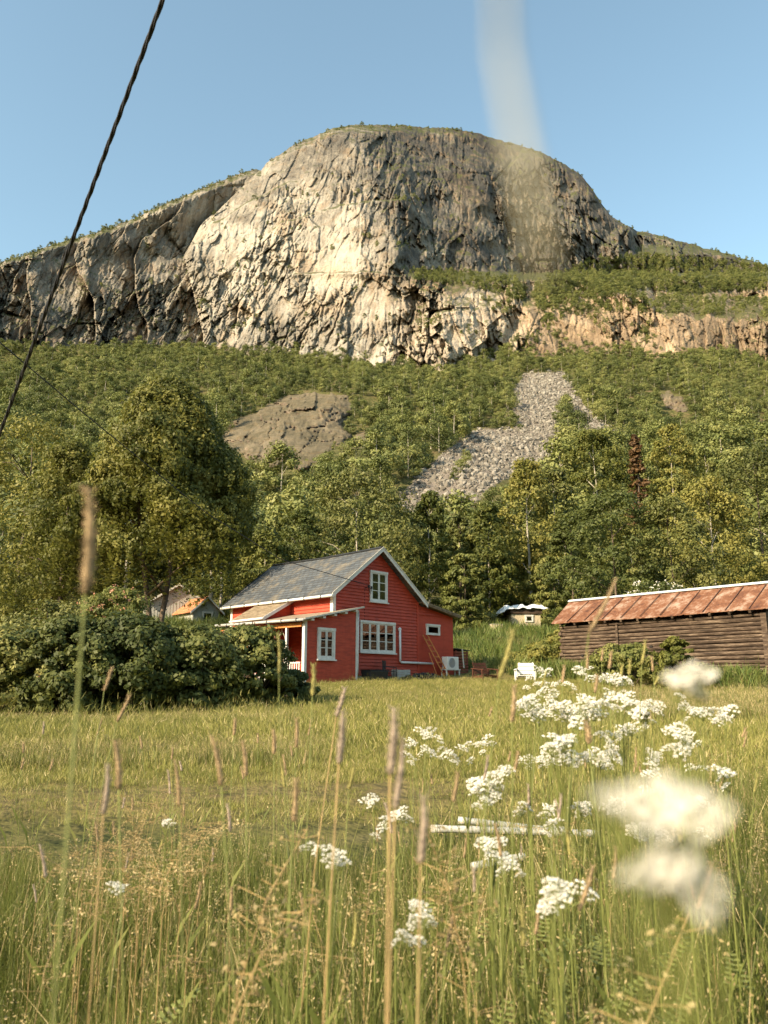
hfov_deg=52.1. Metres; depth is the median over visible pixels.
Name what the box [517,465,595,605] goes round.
birch tree
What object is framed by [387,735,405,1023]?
timothy grass
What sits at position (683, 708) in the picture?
cow parsley
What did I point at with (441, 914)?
seed grass
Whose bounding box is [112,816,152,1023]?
seed grass
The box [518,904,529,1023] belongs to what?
timothy grass
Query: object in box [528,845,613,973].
seed grass
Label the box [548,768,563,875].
timothy grass
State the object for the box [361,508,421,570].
slope birch
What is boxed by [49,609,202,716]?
rose shrub
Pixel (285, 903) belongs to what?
timothy grass
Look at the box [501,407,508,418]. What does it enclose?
slope birch
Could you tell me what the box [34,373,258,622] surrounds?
weeping birch
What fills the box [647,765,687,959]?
timothy grass
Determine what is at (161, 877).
seed grass
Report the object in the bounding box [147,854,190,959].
seed grass
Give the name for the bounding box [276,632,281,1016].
timothy grass
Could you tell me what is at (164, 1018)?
cow parsley
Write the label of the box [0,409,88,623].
leafy tree
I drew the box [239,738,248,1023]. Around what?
timothy grass
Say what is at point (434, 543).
slope birch
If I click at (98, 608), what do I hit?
lilac shrub
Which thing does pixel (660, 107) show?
sky
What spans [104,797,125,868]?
timothy grass
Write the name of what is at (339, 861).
cow parsley
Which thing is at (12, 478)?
slope birch
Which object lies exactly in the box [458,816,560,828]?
pole
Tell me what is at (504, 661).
timothy grass
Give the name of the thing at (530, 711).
cow parsley
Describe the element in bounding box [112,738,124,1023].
timothy grass
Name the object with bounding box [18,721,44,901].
timothy grass
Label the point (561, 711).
cow parsley
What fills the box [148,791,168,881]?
seed grass
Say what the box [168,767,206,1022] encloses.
timothy grass
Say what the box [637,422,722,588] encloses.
birch tree
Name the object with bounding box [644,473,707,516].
slope birch
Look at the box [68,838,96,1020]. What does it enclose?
seed grass
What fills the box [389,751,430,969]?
cow parsley
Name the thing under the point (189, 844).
seed grass
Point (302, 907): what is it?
timothy grass
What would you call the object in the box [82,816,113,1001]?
seed grass
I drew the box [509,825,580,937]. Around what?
seed grass
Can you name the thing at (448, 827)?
pole
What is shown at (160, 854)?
seed grass
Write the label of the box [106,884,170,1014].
seed grass
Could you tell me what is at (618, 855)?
cow parsley
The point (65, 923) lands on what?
seed grass
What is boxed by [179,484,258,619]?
birch tree
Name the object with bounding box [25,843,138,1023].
seed grass
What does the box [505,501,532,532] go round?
slope birch
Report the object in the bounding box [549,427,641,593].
birch tree
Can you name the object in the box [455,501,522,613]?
birch tree
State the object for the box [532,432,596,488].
slope birch
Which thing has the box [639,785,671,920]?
cow parsley
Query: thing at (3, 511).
slope birch
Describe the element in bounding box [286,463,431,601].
birch tree
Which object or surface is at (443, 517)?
slope birch
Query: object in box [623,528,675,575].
slope birch
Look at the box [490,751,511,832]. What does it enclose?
timothy grass
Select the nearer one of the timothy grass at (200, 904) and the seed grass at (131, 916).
the seed grass at (131, 916)
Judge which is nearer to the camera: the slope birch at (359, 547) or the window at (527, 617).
the window at (527, 617)
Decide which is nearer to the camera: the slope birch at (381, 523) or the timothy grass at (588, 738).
the timothy grass at (588, 738)
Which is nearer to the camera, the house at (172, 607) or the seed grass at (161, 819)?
the seed grass at (161, 819)
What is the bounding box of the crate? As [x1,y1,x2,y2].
[391,669,409,678]
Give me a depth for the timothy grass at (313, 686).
1.69 m
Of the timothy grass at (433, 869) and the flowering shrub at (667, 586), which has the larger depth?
the flowering shrub at (667, 586)
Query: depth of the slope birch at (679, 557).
106.48 m
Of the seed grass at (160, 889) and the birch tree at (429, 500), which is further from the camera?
the birch tree at (429, 500)
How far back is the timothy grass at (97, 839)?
3.00 m
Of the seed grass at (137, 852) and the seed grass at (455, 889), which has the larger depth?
the seed grass at (137, 852)
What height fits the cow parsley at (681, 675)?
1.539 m
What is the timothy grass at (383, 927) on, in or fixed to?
on the ground at (360, 829)
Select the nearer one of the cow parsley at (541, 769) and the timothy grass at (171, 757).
the cow parsley at (541, 769)
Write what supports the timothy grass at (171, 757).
on the ground at (360, 829)
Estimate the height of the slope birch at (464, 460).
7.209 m
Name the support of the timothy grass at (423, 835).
on the ground at (360, 829)
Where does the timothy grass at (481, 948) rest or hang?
on the ground at (360, 829)
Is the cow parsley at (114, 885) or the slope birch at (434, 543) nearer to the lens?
the cow parsley at (114, 885)
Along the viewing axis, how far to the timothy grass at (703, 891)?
1.41 m
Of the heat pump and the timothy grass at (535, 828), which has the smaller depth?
the timothy grass at (535, 828)
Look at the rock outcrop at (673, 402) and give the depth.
452.33 m
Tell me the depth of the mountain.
734.32 m
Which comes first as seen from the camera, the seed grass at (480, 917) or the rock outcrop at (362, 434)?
the seed grass at (480, 917)
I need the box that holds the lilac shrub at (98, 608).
[65,584,168,701]
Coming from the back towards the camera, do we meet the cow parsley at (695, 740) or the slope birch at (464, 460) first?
the slope birch at (464, 460)
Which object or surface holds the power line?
attached to the house at (334, 628)
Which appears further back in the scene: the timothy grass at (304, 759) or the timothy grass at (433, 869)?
the timothy grass at (304, 759)
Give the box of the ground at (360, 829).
[0,347,767,984]
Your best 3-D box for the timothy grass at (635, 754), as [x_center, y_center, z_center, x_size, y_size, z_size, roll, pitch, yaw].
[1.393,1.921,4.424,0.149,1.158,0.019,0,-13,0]
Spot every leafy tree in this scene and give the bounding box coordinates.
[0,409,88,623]
[374,509,430,592]
[431,513,485,607]
[438,553,490,630]
[480,554,519,608]
[520,556,581,615]
[536,511,599,629]
[544,486,684,599]
[615,493,733,592]
[694,442,767,587]
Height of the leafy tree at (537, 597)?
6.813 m
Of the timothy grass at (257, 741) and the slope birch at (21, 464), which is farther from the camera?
the slope birch at (21, 464)
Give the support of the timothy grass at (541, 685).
on the ground at (360, 829)
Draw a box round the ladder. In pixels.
[423,635,449,676]
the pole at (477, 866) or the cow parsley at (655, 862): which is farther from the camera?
the pole at (477, 866)
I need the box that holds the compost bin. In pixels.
[453,648,469,673]
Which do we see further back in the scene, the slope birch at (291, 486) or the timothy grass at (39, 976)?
the slope birch at (291, 486)
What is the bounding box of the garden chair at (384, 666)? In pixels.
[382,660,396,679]
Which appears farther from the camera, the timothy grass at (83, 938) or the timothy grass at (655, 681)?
the timothy grass at (655, 681)
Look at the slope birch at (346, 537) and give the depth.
118.08 m
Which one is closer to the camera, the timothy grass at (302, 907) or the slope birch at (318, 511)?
the timothy grass at (302, 907)
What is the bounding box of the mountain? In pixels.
[0,124,767,371]
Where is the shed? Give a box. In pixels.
[503,610,541,627]
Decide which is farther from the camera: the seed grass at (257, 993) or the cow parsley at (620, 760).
the cow parsley at (620, 760)
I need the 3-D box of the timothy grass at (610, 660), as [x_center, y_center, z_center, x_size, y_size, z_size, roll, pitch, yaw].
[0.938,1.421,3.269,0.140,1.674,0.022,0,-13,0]
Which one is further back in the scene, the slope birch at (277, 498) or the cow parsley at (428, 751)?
the slope birch at (277, 498)
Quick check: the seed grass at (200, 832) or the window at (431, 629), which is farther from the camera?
the window at (431, 629)
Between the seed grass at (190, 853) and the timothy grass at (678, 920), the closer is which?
the timothy grass at (678, 920)
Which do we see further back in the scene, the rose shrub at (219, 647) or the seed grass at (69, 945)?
the rose shrub at (219, 647)
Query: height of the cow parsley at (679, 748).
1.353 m
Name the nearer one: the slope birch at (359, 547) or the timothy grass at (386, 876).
the timothy grass at (386, 876)
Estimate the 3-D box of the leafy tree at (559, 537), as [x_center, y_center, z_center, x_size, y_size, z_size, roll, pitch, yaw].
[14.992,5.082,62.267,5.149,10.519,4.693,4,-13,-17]
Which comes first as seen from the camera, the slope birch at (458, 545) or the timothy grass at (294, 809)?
the timothy grass at (294, 809)
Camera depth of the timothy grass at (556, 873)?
3.45 m
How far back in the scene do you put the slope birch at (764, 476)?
125.31 m
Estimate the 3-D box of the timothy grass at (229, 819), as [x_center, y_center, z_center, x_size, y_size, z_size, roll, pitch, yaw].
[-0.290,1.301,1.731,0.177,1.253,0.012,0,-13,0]
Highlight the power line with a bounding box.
[0,342,368,585]
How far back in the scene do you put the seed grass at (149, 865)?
3.11 m
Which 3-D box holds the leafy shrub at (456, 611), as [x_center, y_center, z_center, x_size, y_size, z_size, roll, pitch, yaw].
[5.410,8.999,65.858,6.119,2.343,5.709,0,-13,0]
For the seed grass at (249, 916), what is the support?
on the ground at (360, 829)
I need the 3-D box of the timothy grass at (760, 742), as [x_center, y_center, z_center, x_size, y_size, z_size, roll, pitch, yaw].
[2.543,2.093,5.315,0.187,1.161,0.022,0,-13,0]
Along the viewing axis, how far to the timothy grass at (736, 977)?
2.51 m
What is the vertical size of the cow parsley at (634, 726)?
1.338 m
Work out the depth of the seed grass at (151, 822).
3.31 m
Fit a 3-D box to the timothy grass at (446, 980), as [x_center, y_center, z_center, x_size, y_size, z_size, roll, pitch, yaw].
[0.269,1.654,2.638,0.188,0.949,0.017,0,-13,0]
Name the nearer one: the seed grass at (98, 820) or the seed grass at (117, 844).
the seed grass at (117, 844)
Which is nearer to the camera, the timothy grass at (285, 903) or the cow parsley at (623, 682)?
the timothy grass at (285, 903)
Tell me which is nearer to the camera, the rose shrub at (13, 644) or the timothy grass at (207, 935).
the timothy grass at (207, 935)
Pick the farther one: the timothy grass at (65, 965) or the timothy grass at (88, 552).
the timothy grass at (65, 965)
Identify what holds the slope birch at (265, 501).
on the ground at (360, 829)
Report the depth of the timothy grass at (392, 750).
0.91 m
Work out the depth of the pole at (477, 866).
5.05 m
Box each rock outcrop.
[222,387,351,470]
[354,432,367,447]
[660,390,689,412]
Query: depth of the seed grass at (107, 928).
3.17 m
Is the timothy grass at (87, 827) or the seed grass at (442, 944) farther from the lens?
the timothy grass at (87, 827)
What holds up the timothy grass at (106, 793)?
on the ground at (360, 829)
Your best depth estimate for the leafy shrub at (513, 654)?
45.49 m
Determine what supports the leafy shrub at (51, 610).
on the ground at (360, 829)
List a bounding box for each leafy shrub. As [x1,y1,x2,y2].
[0,598,88,691]
[442,605,487,624]
[454,610,506,623]
[498,651,548,662]
[519,641,561,665]
[540,614,558,627]
[540,629,574,648]
[589,642,674,687]
[650,636,704,690]
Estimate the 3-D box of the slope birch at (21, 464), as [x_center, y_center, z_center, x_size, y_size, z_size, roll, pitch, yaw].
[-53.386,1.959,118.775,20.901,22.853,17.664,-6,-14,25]
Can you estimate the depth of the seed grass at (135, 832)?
3.19 m
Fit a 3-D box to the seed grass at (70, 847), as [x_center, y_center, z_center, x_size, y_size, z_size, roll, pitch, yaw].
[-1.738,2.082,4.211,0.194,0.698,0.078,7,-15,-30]
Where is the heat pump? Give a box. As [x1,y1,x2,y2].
[441,657,460,675]
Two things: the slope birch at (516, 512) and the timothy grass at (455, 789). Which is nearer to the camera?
the timothy grass at (455, 789)
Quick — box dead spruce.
[624,434,661,568]
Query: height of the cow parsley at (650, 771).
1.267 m
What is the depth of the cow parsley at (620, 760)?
2.79 m
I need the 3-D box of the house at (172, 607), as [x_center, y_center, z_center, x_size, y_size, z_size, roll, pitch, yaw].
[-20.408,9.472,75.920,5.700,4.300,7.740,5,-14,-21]
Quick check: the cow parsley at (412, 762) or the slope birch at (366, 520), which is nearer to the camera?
the cow parsley at (412, 762)
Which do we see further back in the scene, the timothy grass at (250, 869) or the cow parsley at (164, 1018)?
the timothy grass at (250, 869)
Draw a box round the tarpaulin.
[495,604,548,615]
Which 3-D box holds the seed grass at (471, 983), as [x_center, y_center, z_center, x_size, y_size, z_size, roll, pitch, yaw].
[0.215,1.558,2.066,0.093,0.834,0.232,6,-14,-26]
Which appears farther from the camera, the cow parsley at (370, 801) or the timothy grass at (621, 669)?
the timothy grass at (621, 669)
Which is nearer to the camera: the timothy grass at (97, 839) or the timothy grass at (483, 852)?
the timothy grass at (97, 839)
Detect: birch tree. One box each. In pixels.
[0,437,137,626]
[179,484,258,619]
[226,527,285,623]
[261,506,332,562]
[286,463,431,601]
[399,490,455,607]
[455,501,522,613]
[483,455,564,608]
[489,523,539,605]
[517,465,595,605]
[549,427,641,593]
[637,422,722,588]
[652,472,767,589]
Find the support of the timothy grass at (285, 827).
on the ground at (360, 829)
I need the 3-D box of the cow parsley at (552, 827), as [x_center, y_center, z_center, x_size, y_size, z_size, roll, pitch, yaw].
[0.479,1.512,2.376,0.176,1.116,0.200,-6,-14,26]
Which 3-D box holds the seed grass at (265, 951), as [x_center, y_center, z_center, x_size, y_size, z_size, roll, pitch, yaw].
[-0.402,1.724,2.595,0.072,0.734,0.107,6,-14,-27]
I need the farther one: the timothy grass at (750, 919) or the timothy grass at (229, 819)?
the timothy grass at (750, 919)
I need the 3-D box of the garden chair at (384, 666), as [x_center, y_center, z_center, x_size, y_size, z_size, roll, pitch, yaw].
[0.252,7.471,36.996,0.591,0.952,0.540,-3,-13,14]
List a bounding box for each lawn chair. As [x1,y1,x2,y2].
[471,662,499,680]
[514,662,536,678]
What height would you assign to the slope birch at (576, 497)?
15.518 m
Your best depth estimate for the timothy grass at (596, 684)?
3.18 m
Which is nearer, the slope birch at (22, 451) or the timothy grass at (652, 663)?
the timothy grass at (652, 663)
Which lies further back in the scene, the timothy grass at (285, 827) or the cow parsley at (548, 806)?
the timothy grass at (285, 827)
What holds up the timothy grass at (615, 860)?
on the ground at (360, 829)
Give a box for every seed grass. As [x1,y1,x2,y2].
[3,845,78,1022]
[12,906,85,1023]
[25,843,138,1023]
[50,833,80,886]
[59,889,114,1023]
[60,866,187,1023]
[61,867,135,1023]
[66,918,76,1022]
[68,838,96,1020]
[69,837,135,1015]
[75,834,133,1023]
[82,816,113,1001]
[85,913,123,960]
[86,811,107,971]
[88,852,156,956]
[91,786,104,885]
[95,811,153,936]
[105,814,169,1016]
[106,853,147,1023]
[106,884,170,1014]
[109,828,146,903]
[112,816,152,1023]
[113,793,148,998]
[116,806,148,1022]
[122,835,173,1022]
[130,802,176,912]
[133,859,204,1001]
[136,953,229,1023]
[138,849,171,1005]
[140,846,189,1023]
[143,789,167,888]
[145,832,211,963]
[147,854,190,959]
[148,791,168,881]
[148,819,245,1022]
[163,829,239,953]
[163,861,245,1008]
[165,782,187,908]
[173,813,234,1020]
[176,787,189,888]
[184,821,200,910]
[184,843,197,945]
[185,822,236,868]
[192,825,232,999]
[209,826,323,1023]
[214,882,329,1023]
[216,890,241,1023]
[243,885,263,999]
[243,947,357,1019]
[254,912,278,1017]
[256,920,301,999]
[293,892,336,1002]
[300,947,325,977]
[342,901,386,992]
[348,847,387,1023]
[406,818,498,1023]
[420,927,504,970]
[430,850,458,1023]
[447,920,501,1017]
[463,871,492,1011]
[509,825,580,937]
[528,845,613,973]
[584,1009,614,1023]
[588,912,715,1023]
[658,801,694,980]
[708,861,730,1020]
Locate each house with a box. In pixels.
[141,583,199,618]
[173,596,224,621]
[215,546,461,683]
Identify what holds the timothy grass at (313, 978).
on the ground at (360, 829)
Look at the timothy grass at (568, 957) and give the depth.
2.74 m
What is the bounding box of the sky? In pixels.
[0,0,767,264]
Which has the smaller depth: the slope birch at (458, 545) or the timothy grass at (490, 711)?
the timothy grass at (490, 711)
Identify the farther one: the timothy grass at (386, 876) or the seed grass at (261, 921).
the timothy grass at (386, 876)
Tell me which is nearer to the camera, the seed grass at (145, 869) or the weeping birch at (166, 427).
the seed grass at (145, 869)
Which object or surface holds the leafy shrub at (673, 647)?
on the ground at (360, 829)
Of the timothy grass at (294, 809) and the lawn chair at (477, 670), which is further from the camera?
the lawn chair at (477, 670)
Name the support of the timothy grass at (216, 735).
on the ground at (360, 829)
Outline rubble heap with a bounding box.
[402,672,447,679]
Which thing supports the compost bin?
on the ground at (360, 829)
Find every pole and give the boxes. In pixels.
[430,825,594,837]
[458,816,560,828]
[470,853,525,870]
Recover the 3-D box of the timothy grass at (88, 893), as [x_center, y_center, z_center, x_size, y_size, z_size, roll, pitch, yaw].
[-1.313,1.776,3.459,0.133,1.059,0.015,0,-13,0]
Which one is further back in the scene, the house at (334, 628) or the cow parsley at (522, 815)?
the house at (334, 628)
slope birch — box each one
[0,452,73,563]
[0,469,23,499]
[0,482,23,501]
[0,492,20,517]
[0,502,20,523]
[0,520,43,599]
[0,539,26,580]
[8,523,64,598]
[13,436,53,497]
[157,549,214,592]
[204,509,281,585]
[230,499,264,556]
[241,526,292,583]
[243,483,265,522]
[246,480,264,504]
[252,504,295,533]
[257,491,310,528]
[257,495,272,507]
[262,483,311,522]
[267,502,331,552]
[280,482,304,509]
[298,484,325,513]
[317,494,352,551]
[317,516,368,554]
[340,499,390,553]
[348,532,404,569]
[351,495,367,516]
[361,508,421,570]
[404,528,441,577]
[420,509,455,555]
[421,496,445,549]
[426,505,455,554]
[431,510,492,584]
[431,520,490,585]
[432,489,487,548]
[449,467,458,479]
[453,461,466,472]
[458,449,472,467]
[477,486,503,512]
[486,486,517,509]
[496,483,532,511]
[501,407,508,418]
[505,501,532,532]
[511,485,557,528]
[524,510,606,590]
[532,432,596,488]
[543,487,618,594]
[567,462,606,493]
[578,475,611,514]
[596,549,670,596]
[598,526,620,572]
[604,483,626,532]
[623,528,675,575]
[635,496,649,506]
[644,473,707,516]
[646,493,670,508]
[658,532,728,590]
[660,535,722,588]
[718,478,767,577]
[724,530,767,582]
[733,481,753,496]
[737,516,758,527]
[741,527,766,578]
[748,473,767,529]
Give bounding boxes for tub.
[360,670,388,680]
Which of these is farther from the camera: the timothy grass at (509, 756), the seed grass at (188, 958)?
the timothy grass at (509, 756)
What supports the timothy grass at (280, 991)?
on the ground at (360, 829)
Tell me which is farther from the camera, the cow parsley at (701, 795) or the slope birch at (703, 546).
the slope birch at (703, 546)
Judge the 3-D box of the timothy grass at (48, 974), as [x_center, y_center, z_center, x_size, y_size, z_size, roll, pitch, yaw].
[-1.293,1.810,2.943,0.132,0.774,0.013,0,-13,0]
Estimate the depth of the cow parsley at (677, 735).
2.44 m
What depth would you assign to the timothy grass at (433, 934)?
3.14 m
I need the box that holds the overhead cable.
[0,0,164,436]
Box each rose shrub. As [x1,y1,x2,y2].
[0,612,132,716]
[0,621,63,715]
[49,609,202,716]
[132,622,262,712]
[183,621,297,709]
[261,668,320,706]
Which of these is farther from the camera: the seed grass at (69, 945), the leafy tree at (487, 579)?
the leafy tree at (487, 579)
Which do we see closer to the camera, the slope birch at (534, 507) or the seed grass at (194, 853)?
the seed grass at (194, 853)
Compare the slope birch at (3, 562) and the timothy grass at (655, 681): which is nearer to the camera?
the timothy grass at (655, 681)
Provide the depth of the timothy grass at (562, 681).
3.38 m
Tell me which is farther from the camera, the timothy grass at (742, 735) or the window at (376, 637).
the window at (376, 637)
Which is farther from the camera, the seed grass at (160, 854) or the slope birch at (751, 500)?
the slope birch at (751, 500)
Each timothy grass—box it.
[0,758,24,908]
[10,742,24,866]
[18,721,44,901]
[21,693,131,1023]
[24,862,45,957]
[32,759,52,867]
[32,885,52,1019]
[38,844,56,1023]
[51,484,99,1023]
[56,873,81,1001]
[61,666,113,1023]
[66,718,102,915]
[81,789,98,1021]
[82,769,95,881]
[88,763,111,1023]
[93,818,130,1020]
[95,852,128,941]
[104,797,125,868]
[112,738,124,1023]
[112,821,119,862]
[122,795,133,897]
[125,839,162,931]
[128,850,144,916]
[138,735,165,858]
[149,733,177,861]
[156,747,173,869]
[166,770,194,1017]
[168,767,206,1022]
[172,758,184,1023]
[178,761,205,860]
[178,881,201,1023]
[179,806,192,869]
[195,847,213,936]
[199,729,218,862]
[206,917,230,1023]
[209,734,236,1023]
[212,733,229,850]
[220,717,245,1014]
[223,886,233,1023]
[225,803,240,1023]
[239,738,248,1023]
[240,767,258,919]
[246,728,276,1023]
[253,686,346,1023]
[256,732,272,870]
[266,757,291,1023]
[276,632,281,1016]
[279,753,298,1018]
[280,718,310,887]
[281,776,299,1023]
[286,717,321,1023]
[290,746,306,875]
[297,762,355,1023]
[298,892,349,1023]
[299,752,314,906]
[300,663,340,1023]
[322,709,346,1023]
[340,830,352,889]
[351,910,358,1023]
[376,826,386,888]
[376,826,394,964]
[384,802,416,1021]
[385,703,399,1023]
[385,775,400,926]
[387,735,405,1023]
[395,771,459,1023]
[397,831,425,908]
[405,781,423,896]
[415,792,429,1023]
[415,906,472,1023]
[420,838,442,936]
[424,770,439,908]
[428,838,466,1012]
[436,853,485,1021]
[438,914,454,1022]
[464,750,519,1021]
[466,627,516,1023]
[468,684,517,1023]
[469,707,492,816]
[471,754,496,1023]
[472,866,507,1023]
[482,823,495,905]
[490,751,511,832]
[494,823,521,1023]
[502,671,546,967]
[507,783,535,1023]
[514,792,562,1023]
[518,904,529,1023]
[525,789,547,856]
[532,903,540,1023]
[534,761,577,900]
[541,664,568,992]
[544,835,565,979]
[548,577,618,1023]
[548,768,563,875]
[554,800,579,1022]
[556,844,607,994]
[558,863,595,1023]
[563,821,578,1023]
[567,758,585,860]
[571,673,598,973]
[579,651,602,925]
[583,719,615,1023]
[594,649,622,984]
[597,807,642,976]
[600,648,618,854]
[601,889,646,980]
[607,663,628,944]
[613,846,617,878]
[617,746,636,861]
[617,761,636,894]
[627,658,634,952]
[633,640,651,928]
[643,675,659,852]
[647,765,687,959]
[649,722,663,894]
[650,656,680,895]
[674,721,683,895]
[674,817,705,1023]
[680,861,713,1017]
[688,879,714,1023]
[707,777,723,857]
[716,727,746,823]
[726,821,745,1020]
[734,731,749,912]
[745,773,761,1021]
[748,733,764,845]
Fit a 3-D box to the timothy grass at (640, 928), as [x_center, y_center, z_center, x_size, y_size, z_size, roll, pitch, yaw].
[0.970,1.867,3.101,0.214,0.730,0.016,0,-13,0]
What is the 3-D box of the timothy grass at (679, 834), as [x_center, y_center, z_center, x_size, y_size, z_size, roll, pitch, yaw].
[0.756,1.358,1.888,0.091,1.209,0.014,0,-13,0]
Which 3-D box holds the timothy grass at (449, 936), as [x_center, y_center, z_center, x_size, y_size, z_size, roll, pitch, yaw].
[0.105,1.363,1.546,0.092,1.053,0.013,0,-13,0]
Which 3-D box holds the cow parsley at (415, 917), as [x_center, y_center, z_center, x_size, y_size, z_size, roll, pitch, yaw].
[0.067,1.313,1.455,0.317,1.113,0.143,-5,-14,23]
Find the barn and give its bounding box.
[551,581,767,674]
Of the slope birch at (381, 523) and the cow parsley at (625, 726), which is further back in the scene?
the slope birch at (381, 523)
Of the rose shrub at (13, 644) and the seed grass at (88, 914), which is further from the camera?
the rose shrub at (13, 644)
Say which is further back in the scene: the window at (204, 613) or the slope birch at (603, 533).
the slope birch at (603, 533)
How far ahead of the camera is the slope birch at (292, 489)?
138.98 m
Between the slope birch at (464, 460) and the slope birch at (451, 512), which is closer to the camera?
the slope birch at (451, 512)
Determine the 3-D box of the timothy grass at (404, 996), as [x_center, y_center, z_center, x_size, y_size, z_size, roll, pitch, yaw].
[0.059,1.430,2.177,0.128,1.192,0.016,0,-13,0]
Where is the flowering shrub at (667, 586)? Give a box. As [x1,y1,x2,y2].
[621,578,686,625]
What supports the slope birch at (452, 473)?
on the ground at (360, 829)
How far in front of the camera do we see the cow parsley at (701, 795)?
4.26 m
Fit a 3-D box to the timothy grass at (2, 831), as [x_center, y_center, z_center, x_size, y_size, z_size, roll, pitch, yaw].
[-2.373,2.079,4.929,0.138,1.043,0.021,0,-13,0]
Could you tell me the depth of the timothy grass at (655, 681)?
4.87 m
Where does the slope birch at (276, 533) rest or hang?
on the ground at (360, 829)
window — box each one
[202,611,212,620]
[316,627,336,660]
[359,620,396,654]
[369,570,388,603]
[426,624,440,635]
[525,615,533,621]
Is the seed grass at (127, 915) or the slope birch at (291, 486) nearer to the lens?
the seed grass at (127, 915)
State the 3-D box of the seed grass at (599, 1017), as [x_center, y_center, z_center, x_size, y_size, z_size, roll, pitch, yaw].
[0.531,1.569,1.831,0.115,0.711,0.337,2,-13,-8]
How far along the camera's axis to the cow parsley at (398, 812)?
2.49 m
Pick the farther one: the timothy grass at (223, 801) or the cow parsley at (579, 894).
the timothy grass at (223, 801)
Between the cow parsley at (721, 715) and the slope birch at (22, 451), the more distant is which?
the slope birch at (22, 451)
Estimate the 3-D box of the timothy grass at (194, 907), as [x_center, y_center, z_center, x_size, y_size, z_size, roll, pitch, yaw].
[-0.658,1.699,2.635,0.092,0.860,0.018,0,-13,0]
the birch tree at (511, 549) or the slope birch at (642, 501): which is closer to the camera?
the birch tree at (511, 549)
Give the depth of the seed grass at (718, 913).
2.88 m
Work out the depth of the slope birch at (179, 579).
103.50 m
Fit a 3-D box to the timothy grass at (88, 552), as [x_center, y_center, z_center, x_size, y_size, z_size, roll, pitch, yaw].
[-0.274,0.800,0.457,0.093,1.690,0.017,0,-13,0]
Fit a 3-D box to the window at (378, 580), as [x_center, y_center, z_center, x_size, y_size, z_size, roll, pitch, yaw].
[-0.237,3.658,38.212,0.145,1.560,1.300,-12,-17,42]
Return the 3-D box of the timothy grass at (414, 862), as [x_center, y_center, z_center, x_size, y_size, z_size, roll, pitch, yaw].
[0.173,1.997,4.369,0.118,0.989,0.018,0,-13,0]
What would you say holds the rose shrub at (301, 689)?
on the ground at (360, 829)
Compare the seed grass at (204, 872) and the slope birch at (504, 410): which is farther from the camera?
the slope birch at (504, 410)
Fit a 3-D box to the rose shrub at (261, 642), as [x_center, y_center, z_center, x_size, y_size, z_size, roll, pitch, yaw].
[-4.459,5.043,25.144,3.589,3.047,3.782,-10,-16,37]
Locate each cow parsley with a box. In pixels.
[106,881,129,1023]
[151,819,200,1023]
[299,841,321,1023]
[321,844,351,1020]
[357,793,404,1023]
[370,805,413,1023]
[388,726,443,976]
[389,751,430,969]
[392,929,425,1023]
[406,898,437,1023]
[418,744,438,975]
[437,733,498,984]
[466,765,515,1023]
[474,836,507,1023]
[484,851,526,1023]
[510,693,549,1018]
[513,801,570,1023]
[515,695,575,1023]
[518,754,547,1005]
[523,665,552,900]
[530,686,591,976]
[531,752,561,928]
[535,876,575,1023]
[536,699,608,1008]
[536,801,598,1023]
[540,732,620,1023]
[542,818,566,1023]
[545,679,582,870]
[547,801,592,988]
[552,712,590,1023]
[566,693,613,1022]
[568,730,621,1021]
[571,665,602,874]
[571,879,599,1023]
[575,746,645,1023]
[584,672,618,865]
[587,775,734,1023]
[589,743,629,924]
[590,748,682,1023]
[597,802,628,1021]
[598,797,623,934]
[601,673,656,916]
[603,691,680,992]
[606,723,663,931]
[607,722,652,996]
[616,844,725,1023]
[625,822,660,1010]
[627,699,686,1012]
[628,824,666,1004]
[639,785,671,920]
[640,761,693,1023]
[644,721,699,1023]
[645,747,665,905]
[659,662,732,1023]
[660,740,713,1023]
[673,692,692,958]
[674,731,706,972]
[684,764,711,923]
[686,706,742,952]
[692,807,734,909]
[696,704,767,1023]
[707,764,754,1023]

